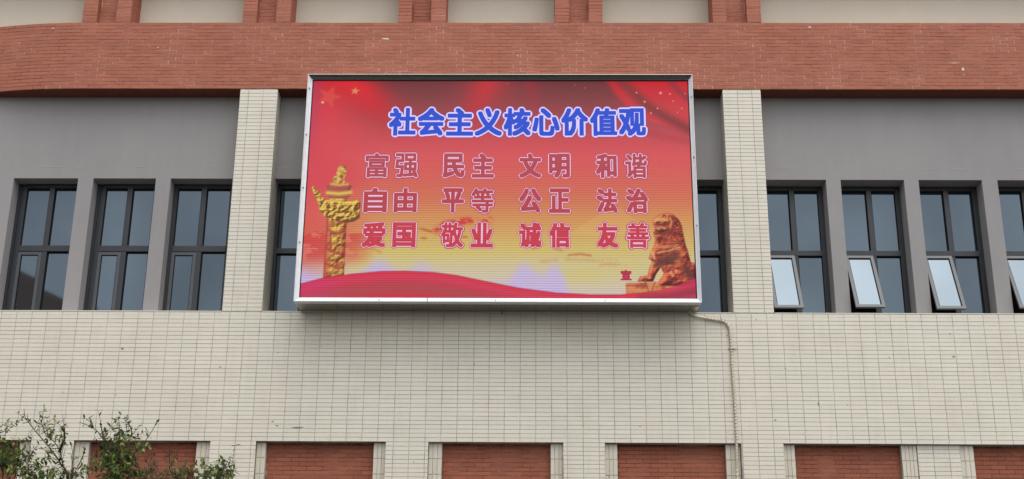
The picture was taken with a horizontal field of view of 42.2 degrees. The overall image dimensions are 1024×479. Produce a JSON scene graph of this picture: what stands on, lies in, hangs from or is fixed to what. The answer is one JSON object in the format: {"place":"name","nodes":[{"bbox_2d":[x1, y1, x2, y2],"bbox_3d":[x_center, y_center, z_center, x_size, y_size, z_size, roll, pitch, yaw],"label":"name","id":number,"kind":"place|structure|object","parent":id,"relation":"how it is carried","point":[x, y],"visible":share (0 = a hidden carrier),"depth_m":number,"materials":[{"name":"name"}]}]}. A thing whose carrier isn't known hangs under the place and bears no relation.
{"place":"outdoors","nodes":[
{"label":"outdoors","id":0,"kind":"place"},
{"bbox_2d":[0,416,39,478],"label":"crape myrtle","id":1,"kind":"object","parent":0,"point":[6,450],"visible":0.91,"depth_m":12.22,"materials":[{"name":"green plant"}]},
{"bbox_2d":[4,404,88,478],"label":"crape myrtle","id":2,"kind":"object","parent":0,"point":[54,471],"visible":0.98,"depth_m":11.97,"materials":[{"name":"green plant"}]},
{"bbox_2d":[77,410,159,478],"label":"crape myrtle","id":3,"kind":"object","parent":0,"point":[114,468],"visible":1,"depth_m":11.67,"materials":[{"name":"green plant"}]},
{"bbox_2d":[127,444,203,478],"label":"crape myrtle","id":4,"kind":"object","parent":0,"point":[186,473],"visible":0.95,"depth_m":11.83,"materials":[{"name":"green plant"}]},
{"bbox_2d":[177,444,240,478],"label":"crape myrtle","id":5,"kind":"object","parent":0,"point":[220,473],"visible":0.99,"depth_m":11.74,"materials":[{"name":"green plant"}]},
{"bbox_2d":[0,0,1023,478],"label":"building","id":6,"kind":"structure","parent":0,"point":[860,186],"depth_m":22.48,"materials":[{"name":"grey tile"}]},
{"bbox_2d":[2,184,76,309],"bbox_3d":[-8.045,0.204,22.782,1.111,2.466,0.086,0,-19,1],"label":"window","id":7,"kind":"structure","parent":6,"relation":"in","point":[43,222],"depth_m":22.77,"materials":[{"name":"grey glass"}]},
{"bbox_2d":[83,184,154,310],"bbox_3d":[-6.683,0.207,22.764,1.079,2.466,0.086,0,-19,1],"label":"window","id":8,"kind":"structure","parent":6,"relation":"in","point":[117,267],"depth_m":22.76,"materials":[{"name":"grey glass"}]},
{"bbox_2d":[162,184,231,310],"bbox_3d":[-5.350,0.211,22.746,1.066,2.466,0.086,0,-19,1],"label":"window","id":9,"kind":"structure","parent":6,"relation":"in","point":[197,250],"depth_m":22.73,"materials":[{"name":"grey glass"}]},
{"bbox_2d":[269,184,300,310],"bbox_3d":[-3.545,0.216,22.721,1.096,2.466,0.086,0,-19,1],"label":"window","id":10,"kind":"structure","parent":6,"relation":"in","point":[288,196],"depth_m":22.71,"materials":[{"name":"grey glass"}]},
{"bbox_2d":[294,74,701,311],"bbox_3d":[-0.216,-0.804,22.049,6.490,4.017,0.590,0,-19,1],"label":"led screen","id":11,"kind":"object","parent":6,"relation":"attached to","point":[512,192],"visible":1,"depth_m":21.80,"materials":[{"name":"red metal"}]},
{"bbox_2d":[697,186,727,311],"bbox_3d":[3.080,0.248,22.674,1.106,2.466,0.086,0,-19,1],"label":"window","id":12,"kind":"structure","parent":6,"relation":"in","point":[710,202],"depth_m":22.66,"materials":[{"name":"grey glass"}]},
{"bbox_2d":[689,311,738,478],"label":"conduit","id":13,"kind":"object","parent":6,"relation":"attached to","point":[732,378],"visible":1,"depth_m":21.20,"materials":[{"name":"metal"}]},
{"bbox_2d":[766,187,831,312],"bbox_3d":[4.827,0.171,22.420,1.076,2.466,0.574,0,-19,1],"label":"window","id":14,"kind":"structure","parent":6,"relation":"in","point":[797,233],"depth_m":22.65,"materials":[{"name":"grey glass"}]},
{"bbox_2d":[841,187,910,312],"bbox_3d":[6.155,0.171,22.391,1.076,2.466,0.596,0,-19,1],"label":"window","id":15,"kind":"structure","parent":6,"relation":"in","point":[873,224],"depth_m":22.68,"materials":[{"name":"grey glass"}]},
{"bbox_2d":[919,187,990,312],"bbox_3d":[7.483,0.180,22.389,1.073,2.466,0.563,0,-19,1],"label":"window","id":16,"kind":"structure","parent":6,"relation":"in","point":[957,277],"depth_m":22.65,"materials":[{"name":"grey glass"}]},
{"bbox_2d":[998,187,1023,308],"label":"window","id":17,"kind":"structure","parent":6,"relation":"in","point":[1011,198],"depth_m":22.75,"materials":[{"name":"grey glass"}]}
]}

